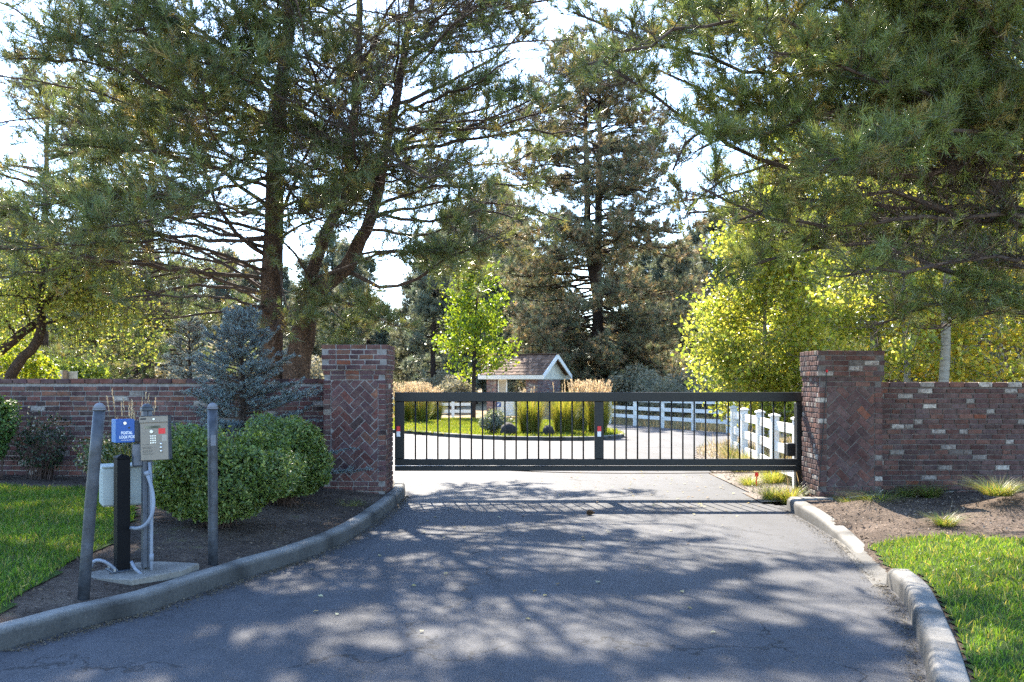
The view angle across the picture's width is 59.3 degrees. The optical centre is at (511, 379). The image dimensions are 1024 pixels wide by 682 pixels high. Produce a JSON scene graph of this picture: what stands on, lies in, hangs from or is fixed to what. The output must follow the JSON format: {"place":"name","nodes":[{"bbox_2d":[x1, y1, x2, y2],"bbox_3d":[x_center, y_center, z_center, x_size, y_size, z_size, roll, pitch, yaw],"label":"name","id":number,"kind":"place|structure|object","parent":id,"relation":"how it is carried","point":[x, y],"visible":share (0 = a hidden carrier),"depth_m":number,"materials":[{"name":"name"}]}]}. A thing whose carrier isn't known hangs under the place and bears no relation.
{"place":"outdoors","nodes":[
{"label":"outdoors","id":0,"kind":"place"},
{"bbox_2d":[0,473,385,622],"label":"planting bed","id":1,"kind":"object","parent":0,"point":[62,584],"visible":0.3,"depth_m":8.67,"materials":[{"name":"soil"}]},
{"bbox_2d":[0,395,23,479],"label":"garden shrub","id":2,"kind":"object","parent":1,"relation":"on","point":[7,415],"visible":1,"depth_m":12.10,"materials":[{"name":"green plant"}]},
{"bbox_2d":[7,411,74,479],"bbox_3d":[-6.423,0.930,12.293,0.872,1.008,0.611,0,0,0],"label":"garden shrub","id":3,"kind":"object","parent":1,"relation":"on","point":[43,463],"visible":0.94,"depth_m":12.25,"materials":[{"name":"green plant"}]},
{"bbox_2d":[23,406,65,450],"bbox_3d":[-6.361,0.663,12.221,0.563,0.613,0.276,0,0,0],"label":"flower spray","id":4,"kind":"object","parent":3,"relation":"attached to","point":[33,425],"visible":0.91,"depth_m":12.21,"materials":[{"name":"brown plant"}]},
{"bbox_2d":[0,483,139,612],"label":"lawn","id":5,"kind":"structure","parent":1,"relation":"on","point":[10,604],"depth_m":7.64,"materials":[{"name":"plant"}]},
{"bbox_2d":[77,403,105,600],"bbox_3d":[-3.030,0.929,6.481,0.203,1.527,0.091,0,0,-9],"label":"bollard","id":6,"kind":"object","parent":1,"relation":"on","point":[90,502],"visible":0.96,"depth_m":6.45,"materials":[{"name":"grey metal"}]},
{"bbox_2d":[70,432,132,473],"bbox_3d":[-5.149,1.051,11.543,0.936,0.808,0.777,0,0,-25],"label":"garden shrub","id":7,"kind":"object","parent":1,"relation":"on","point":[105,442],"visible":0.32,"depth_m":11.47,"materials":[{"name":"green plant"}]},
{"bbox_2d":[77,389,155,468],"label":"feather grass","id":8,"kind":"object","parent":1,"relation":"on","point":[133,417],"depth_m":11.22,"materials":[{"name":"green plant"}]},
{"bbox_2d":[91,561,198,584],"bbox_3d":[-2.996,1.582,7.224,0.706,0.120,0.670,0,0,12],"label":"concrete pad","id":9,"kind":"object","parent":1,"relation":"on","point":[161,571],"visible":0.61,"depth_m":7.11,"materials":[{"name":"grey concrete"}]},
{"bbox_2d":[92,454,140,572],"bbox_3d":[-3.202,1.056,7.343,0.391,0.929,0.592,0,0,-16],"label":"black post","id":10,"kind":"object","parent":9,"relation":"on","point":[120,484],"visible":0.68,"depth_m":7.18,"materials":[{"name":"metal"}]},
{"bbox_2d":[112,403,171,573],"bbox_3d":[-2.979,0.885,7.190,0.459,1.388,0.293,0,0,0],"label":"intercom pedestal","id":11,"kind":"object","parent":9,"relation":"on","point":[150,432],"visible":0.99,"depth_m":7.21,"materials":[{"name":"grey paint"}]},
{"bbox_2d":[0,379,323,483],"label":"brick wall","id":12,"kind":"structure","parent":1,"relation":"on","point":[76,400],"depth_m":12.78,"materials":[{"name":"brown brick"}]},
{"bbox_2d":[207,403,217,565],"bbox_3d":[-2.558,0.948,7.689,0.099,1.505,0.115,0,0,0],"label":"bollard","id":13,"kind":"object","parent":1,"relation":"on","point":[212,409],"visible":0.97,"depth_m":7.66,"materials":[{"name":"grey metal"}]},
{"bbox_2d":[152,422,309,528],"bbox_3d":[-2.961,1.000,9.151,1.586,1.210,1.676,0,0,-30],"label":"round shrub","id":14,"kind":"object","parent":1,"relation":"on","point":[242,493],"visible":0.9,"depth_m":8.76,"materials":[{"name":"green plant"}]},
{"bbox_2d":[130,304,373,473],"bbox_3d":[-3.391,0.245,11.635,3.107,2.516,2.893,0,0,0],"label":"blue spruce","id":15,"kind":"object","parent":1,"relation":"on","point":[244,388],"visible":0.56,"depth_m":11.62,"materials":[{"name":"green plant"}]},
{"bbox_2d":[235,411,335,507],"bbox_3d":[-2.706,0.974,10.638,1.262,1.261,1.370,0,0,-30],"label":"round shrub","id":16,"kind":"object","parent":1,"relation":"on","point":[308,440],"visible":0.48,"depth_m":10.45,"materials":[{"name":"green plant"}]},
{"bbox_2d":[0,424,926,681],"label":"driveway","id":17,"kind":"structure","parent":0,"point":[794,567],"depth_m":6.90,"materials":[{"name":"grey asphalt"}]},
{"bbox_2d":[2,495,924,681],"bbox_3d":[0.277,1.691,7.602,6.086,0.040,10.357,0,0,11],"label":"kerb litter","id":18,"kind":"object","parent":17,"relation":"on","point":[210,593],"visible":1,"depth_m":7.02,"materials":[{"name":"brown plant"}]},
{"bbox_2d":[311,475,766,631],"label":"fallen leaves","id":19,"kind":"object","parent":17,"relation":"on","point":[582,539],"visible":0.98,"depth_m":10.18,"materials":[{"name":"brown plant"}]},
{"bbox_2d":[832,538,887,586],"bbox_3d":[3.393,1.692,8.464,0.458,0.024,2.297,0,0,11],"label":"concrete apron","id":20,"kind":"object","parent":17,"relation":"on","point":[875,569],"visible":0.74,"depth_m":8.14,"materials":[{"name":"grey concrete"}]},
{"bbox_2d":[392,417,624,436],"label":"island lawn","id":21,"kind":"structure","parent":0,"point":[499,432],"depth_m":29.36,"materials":[{"name":"plant"}]},
{"bbox_2d":[392,381,415,421],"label":"feather grass","id":22,"kind":"object","parent":21,"relation":"on","point":[405,388],"depth_m":36.29,"materials":[{"name":"plant"}]},
{"bbox_2d":[404,382,436,422],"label":"feather grass","id":23,"kind":"object","parent":21,"relation":"on","point":[421,411],"depth_m":35.76,"materials":[{"name":"plant"}]},
{"bbox_2d":[428,386,447,418],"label":"feather grass","id":24,"kind":"object","parent":21,"relation":"on","point":[441,411],"depth_m":38.23,"materials":[{"name":"green plant"}]},
{"bbox_2d":[478,408,514,432],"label":"lavender bush","id":25,"kind":"object","parent":21,"relation":"on","point":[499,423],"visible":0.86,"depth_m":28.05,"materials":[{"name":"green plant"}]},
{"bbox_2d":[567,379,589,429],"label":"feather grass","id":26,"kind":"object","parent":21,"relation":"on","point":[579,420],"depth_m":29.76,"materials":[{"name":"plant"}]},
{"bbox_2d":[0,0,1022,354],"label":"sky","id":27,"kind":"structure","parent":0,"point":[389,271],"materials":[{"name":"white"}]},
{"bbox_2d":[506,388,554,432],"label":"feather grass","id":28,"kind":"object","parent":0,"point":[532,415],"depth_m":28.12,"materials":[{"name":"green plant"}]},
{"bbox_2d":[543,378,581,431],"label":"feather grass","id":29,"kind":"object","parent":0,"point":[566,417],"depth_m":28.13,"materials":[{"name":"plant"}]},
{"bbox_2d":[392,388,786,504],"bbox_3d":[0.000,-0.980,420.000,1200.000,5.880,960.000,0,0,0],"label":"ground","id":30,"kind":"structure","parent":0,"point":[478,410],"depth_m":50.76,"materials":[{"name":"beige soil"}]},
{"bbox_2d":[0,305,61,378],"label":"yellow shrub","id":31,"kind":"object","parent":30,"relation":"on","point":[44,370],"visible":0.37,"depth_m":19.39,"materials":[{"name":"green plant"}]},
{"bbox_2d":[0,40,135,372],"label":"pine tree","id":32,"kind":"object","parent":30,"relation":"on","point":[46,345],"visible":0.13,"depth_m":39.42,"materials":[{"name":"green plant"}]},
{"bbox_2d":[19,347,116,378],"bbox_3d":[-14.639,0.366,29.727,2.880,2.876,2.996,0,0,45],"label":"yellow shrub","id":33,"kind":"object","parent":30,"relation":"on","point":[85,372],"visible":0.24,"depth_m":29.93,"materials":[{"name":"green plant"}]},
{"bbox_2d":[0,208,171,378],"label":"weeping birch","id":34,"kind":"object","parent":30,"relation":"on","point":[77,295],"visible":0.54,"depth_m":17.60,"materials":[{"name":"green plant"}]},
{"bbox_2d":[10,66,258,378],"bbox_3d":[-14.356,-5.594,35.690,9.133,15.213,10.242,0,0,34],"label":"birch","id":35,"kind":"object","parent":30,"relation":"on","point":[145,371],"visible":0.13,"depth_m":34.66,"materials":[{"name":"green plant"}]},
{"bbox_2d":[119,358,176,378],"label":"sagebrush","id":36,"kind":"object","parent":30,"relation":"on","point":[165,374],"visible":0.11,"depth_m":43.56,"materials":[{"name":"beige plant"}]},
{"bbox_2d":[156,312,212,378],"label":"blue spruce","id":37,"kind":"object","parent":30,"relation":"on","point":[196,338],"visible":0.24,"depth_m":19.89,"materials":[{"name":"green plant"}]},
{"bbox_2d":[0,474,404,650],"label":"kerb","id":38,"kind":"structure","parent":30,"relation":"on","point":[35,627],"depth_m":6.98,"materials":[{"name":"concrete"}]},
{"bbox_2d":[182,279,223,352],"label":"pine tree","id":39,"kind":"object","parent":30,"relation":"on","point":[209,327],"visible":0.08,"depth_m":69.87,"materials":[{"name":"green plant"}]},
{"bbox_2d":[204,244,257,348],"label":"pine tree","id":40,"kind":"object","parent":30,"relation":"on","point":[224,291],"visible":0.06,"depth_m":91.14,"materials":[{"name":"green plant"}]},
{"bbox_2d":[230,257,260,368],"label":"pine tree","id":41,"kind":"object","parent":30,"relation":"on","point":[244,282],"visible":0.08,"depth_m":75.45,"materials":[{"name":"green plant"}]},
{"bbox_2d":[0,0,500,378],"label":"pine tree","id":42,"kind":"object","parent":30,"relation":"on","point":[133,201],"visible":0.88,"depth_m":14.49,"materials":[{"name":"green plant"}]},
{"bbox_2d":[282,265,293,357],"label":"pine tree","id":43,"kind":"object","parent":30,"relation":"on","point":[286,275],"visible":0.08,"depth_m":84.64,"materials":[{"name":"green plant"}]},
{"bbox_2d":[283,251,331,376],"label":"pine tree","id":44,"kind":"object","parent":30,"relation":"on","point":[317,349],"visible":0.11,"depth_m":71.47,"materials":[{"name":"green plant"}]},
{"bbox_2d":[310,354,323,378],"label":"sagebrush","id":45,"kind":"object","parent":30,"relation":"on","point":[318,372],"visible":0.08,"depth_m":59.25,"materials":[{"name":"beige plant"}]},
{"bbox_2d":[305,230,348,362],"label":"pine tree","id":46,"kind":"object","parent":30,"relation":"on","point":[332,263],"visible":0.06,"depth_m":87.36,"materials":[{"name":"green plant"}]},
{"bbox_2d":[317,234,394,378],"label":"pine tree","id":47,"kind":"object","parent":30,"relation":"on","point":[358,269],"visible":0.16,"depth_m":75.39,"materials":[{"name":"green plant"}]},
{"bbox_2d":[321,345,394,494],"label":"brick pillar","id":48,"kind":"structure","parent":30,"relation":"on","point":[357,396],"depth_m":12.40,"materials":[{"name":"brown brick"}]},
{"bbox_2d":[127,0,617,378],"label":"pine tree","id":49,"kind":"object","parent":30,"relation":"on","point":[463,92],"visible":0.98,"depth_m":15.09,"materials":[{"name":"green plant"}]},
{"bbox_2d":[356,254,397,376],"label":"pine tree","id":50,"kind":"object","parent":30,"relation":"on","point":[371,277],"visible":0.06,"depth_m":94.66,"materials":[{"name":"green plant"}]},
{"bbox_2d":[370,300,402,382],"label":"pine tree","id":51,"kind":"object","parent":30,"relation":"on","point":[384,340],"visible":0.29,"depth_m":89.58,"materials":[{"name":"green plant"}]},
{"bbox_2d":[389,269,430,385],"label":"pine tree","id":52,"kind":"object","parent":30,"relation":"on","point":[402,351],"visible":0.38,"depth_m":77.64,"materials":[{"name":"green plant"}]},
{"bbox_2d":[414,368,455,389],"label":"sagebrush","id":53,"kind":"object","parent":30,"relation":"on","point":[435,382],"visible":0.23,"depth_m":57.55,"materials":[{"name":"grey plant"}]},
{"bbox_2d":[393,224,480,391],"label":"pine tree","id":54,"kind":"object","parent":30,"relation":"on","point":[427,305],"visible":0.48,"depth_m":65.40,"materials":[{"name":"green plant"}]},
{"bbox_2d":[399,200,487,390],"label":"pine tree","id":55,"kind":"object","parent":30,"relation":"on","point":[439,318],"visible":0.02,"depth_m":79.31,"materials":[{"name":"green plant"}]},
{"bbox_2d":[436,373,477,409],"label":"sagebrush","id":56,"kind":"object","parent":30,"relation":"on","point":[453,386],"visible":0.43,"depth_m":51.78,"materials":[{"name":"beige plant"}]},
{"bbox_2d":[424,190,509,403],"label":"pine tree","id":57,"kind":"object","parent":30,"relation":"on","point":[498,289],"visible":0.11,"depth_m":69.48,"materials":[{"name":"green plant"}]},
{"bbox_2d":[423,261,527,417],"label":"young tree","id":58,"kind":"object","parent":30,"relation":"on","point":[475,320],"visible":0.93,"depth_m":41.73,"materials":[{"name":"green plant"}]},
{"bbox_2d":[448,171,542,388],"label":"pine tree","id":59,"kind":"object","parent":30,"relation":"on","point":[510,294],"visible":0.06,"depth_m":74.04,"materials":[{"name":"green plant"}]},
{"bbox_2d":[392,429,623,440],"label":"island kerb","id":60,"kind":"structure","parent":30,"relation":"on","point":[557,438],"depth_m":26.83,"materials":[{"name":"concrete"}]},
{"bbox_2d":[483,200,546,391],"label":"pine tree","id":61,"kind":"object","parent":30,"relation":"on","point":[521,224],"visible":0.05,"depth_m":87.06,"materials":[{"name":"green plant"}]},
{"bbox_2d":[478,353,571,417],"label":"mail kiosk","id":62,"kind":"object","parent":30,"relation":"on","point":[543,372],"visible":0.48,"depth_m":46.79,"materials":[{"name":"white wood"}]},
{"bbox_2d":[477,9,712,402],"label":"pine tree","id":63,"kind":"object","parent":30,"relation":"on","point":[578,345],"visible":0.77,"depth_m":51.63,"materials":[{"name":"green plant"}]},
{"bbox_2d":[395,392,802,473],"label":"sliding gate","id":64,"kind":"structure","parent":30,"relation":"on","point":[599,462],"depth_m":13.00,"materials":[{"name":"black metal"}]},
{"bbox_2d":[603,238,645,340],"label":"pine tree","id":65,"kind":"object","parent":30,"relation":"on","point":[606,314],"visible":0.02,"depth_m":91.12,"materials":[{"name":"green plant"}]},
{"bbox_2d":[603,363,659,414],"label":"sagebrush","id":66,"kind":"object","parent":30,"relation":"on","point":[619,383],"visible":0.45,"depth_m":47.52,"materials":[{"name":"green plant"}]},
{"bbox_2d":[624,237,674,358],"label":"pine tree","id":67,"kind":"object","parent":30,"relation":"on","point":[644,271],"visible":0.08,"depth_m":95.27,"materials":[{"name":"green plant"}]},
{"bbox_2d":[627,369,676,415],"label":"sagebrush","id":68,"kind":"object","parent":30,"relation":"on","point":[646,382],"visible":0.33,"depth_m":42.73,"materials":[{"name":"green plant"}]},
{"bbox_2d":[640,249,678,357],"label":"pine tree","id":69,"kind":"object","parent":30,"relation":"on","point":[657,266],"visible":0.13,"depth_m":91.27,"materials":[{"name":"green plant"}]},
{"bbox_2d":[638,376,701,422],"bbox_3d":[6.914,0.865,39.969,3.194,2.076,2.066,0,0,-6],"label":"sagebrush","id":70,"kind":"object","parent":30,"relation":"on","point":[660,388],"visible":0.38,"depth_m":39.77,"materials":[{"name":"green plant"}]},
{"bbox_2d":[649,233,712,367],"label":"pine tree","id":71,"kind":"object","parent":30,"relation":"on","point":[679,267],"visible":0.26,"depth_m":65.44,"materials":[{"name":"green plant"}]},
{"bbox_2d":[659,360,707,417],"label":"sagebrush","id":72,"kind":"object","parent":30,"relation":"on","point":[682,377],"visible":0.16,"depth_m":44.56,"materials":[{"name":"green plant"}]},
{"bbox_2d":[609,402,769,435],"bbox_3d":[5.850,1.279,35.000,0.216,1.442,13.140,0,0,-22],"label":"rail fence","id":73,"kind":"object","parent":30,"relation":"on","point":[634,409],"visible":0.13,"depth_m":34.55,"materials":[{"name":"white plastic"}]},
{"bbox_2d":[665,218,722,362],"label":"pine tree","id":74,"kind":"object","parent":30,"relation":"on","point":[696,234],"visible":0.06,"depth_m":79.47,"materials":[{"name":"green plant"}]},
{"bbox_2d":[677,370,749,419],"bbox_3d":[8.824,0.622,38.106,3.945,2.565,2.552,0,0,-21],"label":"sagebrush","id":75,"kind":"object","parent":30,"relation":"on","point":[688,405],"visible":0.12,"depth_m":37.51,"materials":[{"name":"green plant"}]},
{"bbox_2d":[685,203,749,377],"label":"pine tree","id":76,"kind":"object","parent":30,"relation":"on","point":[703,263],"visible":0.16,"depth_m":71.72,"materials":[{"name":"green plant"}]},
{"bbox_2d":[697,433,801,489],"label":"dry grass","id":77,"kind":"structure","parent":30,"relation":"on","point":[765,453],"depth_m":19.04,"materials":[{"name":"beige plant"}]},
{"bbox_2d":[729,405,793,486],"bbox_3d":[4.622,1.187,17.031,0.293,1.273,6.757,0,0,6],"label":"rail fence","id":78,"kind":"object","parent":30,"relation":"on","point":[745,433],"visible":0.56,"depth_m":16.64,"materials":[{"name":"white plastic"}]},
{"bbox_2d":[670,175,861,449],"bbox_3d":[5.965,-1.508,21.603,4.446,6.619,4.625,0,0,0],"label":"aspen tree","id":79,"kind":"object","parent":30,"relation":"on","point":[734,356],"visible":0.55,"depth_m":20.86,"materials":[{"name":"green plant"}]},
{"bbox_2d":[539,0,1023,350],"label":"pine tree","id":80,"kind":"object","parent":30,"relation":"on","point":[953,70],"visible":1,"depth_m":9.01,"materials":[{"name":"green plant"}]},
{"bbox_2d":[709,129,868,385],"bbox_3d":[7.127,-2.586,23.013,3.714,8.780,4.050,0,0,-43],"label":"aspen tree","id":81,"kind":"object","parent":30,"relation":"on","point":[786,309],"visible":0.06,"depth_m":22.45,"materials":[{"name":"yellow plant"}]},
{"bbox_2d":[787,497,864,552],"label":"kerb","id":82,"kind":"structure","parent":30,"relation":"on","point":[801,507],"depth_m":10.35,"materials":[{"name":"concrete"}]},
{"bbox_2d":[800,351,884,496],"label":"brick pillar","id":83,"kind":"structure","parent":30,"relation":"on","point":[852,449],"depth_m":12.12,"materials":[{"name":"brown brick"}]},
{"bbox_2d":[770,87,969,381],"bbox_3d":[7.596,-3.075,19.230,3.703,9.769,3.764,0,0,-40],"label":"aspen tree","id":84,"kind":"object","parent":30,"relation":"on","point":[823,317],"visible":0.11,"depth_m":19.06,"materials":[{"name":"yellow plant"}]},
{"bbox_2d":[805,159,972,381],"bbox_3d":[7.628,-1.802,18.006,3.310,7.210,4.024,0,0,22],"label":"aspen tree","id":85,"kind":"object","parent":30,"relation":"on","point":[906,354],"visible":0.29,"depth_m":17.71,"materials":[{"name":"green plant"}]},
{"bbox_2d":[804,102,1012,381],"bbox_3d":[16.562,-5.748,37.802,10.214,15.500,9.473,0,0,0],"label":"pine tree","id":86,"kind":"object","parent":30,"relation":"on","point":[864,340],"visible":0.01,"depth_m":37.99,"materials":[{"name":"green plant"}]},
{"bbox_2d":[853,165,996,379],"bbox_3d":[9.008,-2.395,20.233,3.247,8.397,3.844,0,0,0],"label":"aspen tree","id":87,"kind":"object","parent":30,"relation":"on","point":[891,344],"visible":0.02,"depth_m":20.06,"materials":[{"name":"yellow plant"}]},
{"bbox_2d":[886,569,969,681],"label":"kerb","id":88,"kind":"structure","parent":30,"relation":"on","point":[943,662],"depth_m":5.70,"materials":[{"name":"concrete"}]},
{"bbox_2d":[841,54,1023,381],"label":"aspen tree","id":89,"kind":"object","parent":30,"relation":"on","point":[944,367],"visible":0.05,"depth_m":16.44,"materials":[{"name":"green plant"}]},
{"bbox_2d":[864,139,1023,381],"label":"aspen tree","id":90,"kind":"object","parent":30,"relation":"on","point":[961,356],"visible":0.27,"depth_m":17.18,"materials":[{"name":"green plant"}]},
{"bbox_2d":[865,173,1023,381],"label":"pine tree","id":91,"kind":"object","parent":30,"relation":"on","point":[1017,357],"depth_m":36.33,"materials":[{"name":"green plant"}]},
{"bbox_2d":[881,382,1023,492],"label":"brick wall","id":92,"kind":"structure","parent":30,"relation":"on","point":[942,433],"depth_m":12.42,"materials":[{"name":"brown brick"}]},
{"bbox_2d":[577,379,613,432],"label":"feather grass","id":93,"kind":"object","parent":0,"point":[589,408],"depth_m":28.19,"materials":[{"name":"green plant"}]},
{"bbox_2d":[566,404,790,441],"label":"dry grass","id":94,"kind":"structure","parent":0,"point":[711,427],"depth_m":36.29,"materials":[{"name":"beige plant"}]},
{"bbox_2d":[695,439,802,501],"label":"gravel verge","id":95,"kind":"structure","parent":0,"point":[731,480],"depth_m":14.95,"materials":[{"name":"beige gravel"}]},
{"bbox_2d":[733,471,791,483],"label":"grass tuft","id":96,"kind":"object","parent":95,"relation":"on","point":[771,478],"visible":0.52,"depth_m":14.46,"materials":[{"name":"plant"}]},
{"bbox_2d":[741,481,803,502],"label":"grass tuft","id":97,"kind":"object","parent":95,"relation":"on","point":[770,495],"visible":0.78,"depth_m":12.67,"materials":[{"name":"green plant"}]},
{"bbox_2d":[756,481,812,503],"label":"grass tuft","id":98,"kind":"object","parent":95,"relation":"on","point":[785,497],"visible":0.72,"depth_m":12.45,"materials":[{"name":"plant"}]},
{"bbox_2d":[786,403,802,491],"bbox_3d":[4.190,1.030,13.360,0.240,1.380,0.140,0,0,0],"label":"gate guide post","id":99,"kind":"object","parent":95,"relation":"on","point":[790,449],"visible":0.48,"depth_m":13.30,"materials":[{"name":"black metal"}]},
{"bbox_2d":[806,488,1023,681],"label":"planting bed","id":100,"kind":"object","parent":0,"point":[879,535],"visible":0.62,"depth_m":10.08,"materials":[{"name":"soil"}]},
{"bbox_2d":[821,485,921,502],"bbox_3d":[4.491,1.446,11.099,1.453,0.207,1.533,0,0,0],"label":"grass tuft","id":101,"kind":"object","parent":100,"relation":"on","point":[870,498],"visible":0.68,"depth_m":11.23,"materials":[{"name":"green plant"}]},
{"bbox_2d":[899,480,957,497],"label":"grass tuft","id":102,"kind":"object","parent":100,"relation":"on","point":[930,493],"visible":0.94,"depth_m":11.95,"materials":[{"name":"green plant"}]},
{"bbox_2d":[868,531,1023,681],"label":"lawn","id":103,"kind":"structure","parent":100,"relation":"on","point":[969,653],"depth_m":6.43,"materials":[{"name":"plant"}]},
{"bbox_2d":[910,510,981,526],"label":"grass tuft","id":104,"kind":"object","parent":100,"relation":"on","point":[947,522],"visible":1,"depth_m":9.59,"materials":[{"name":"green plant"}]},
{"bbox_2d":[956,473,1023,496],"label":"grass tuft","id":105,"kind":"object","parent":100,"relation":"on","point":[995,489],"visible":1,"depth_m":10.58,"materials":[{"name":"plant"}]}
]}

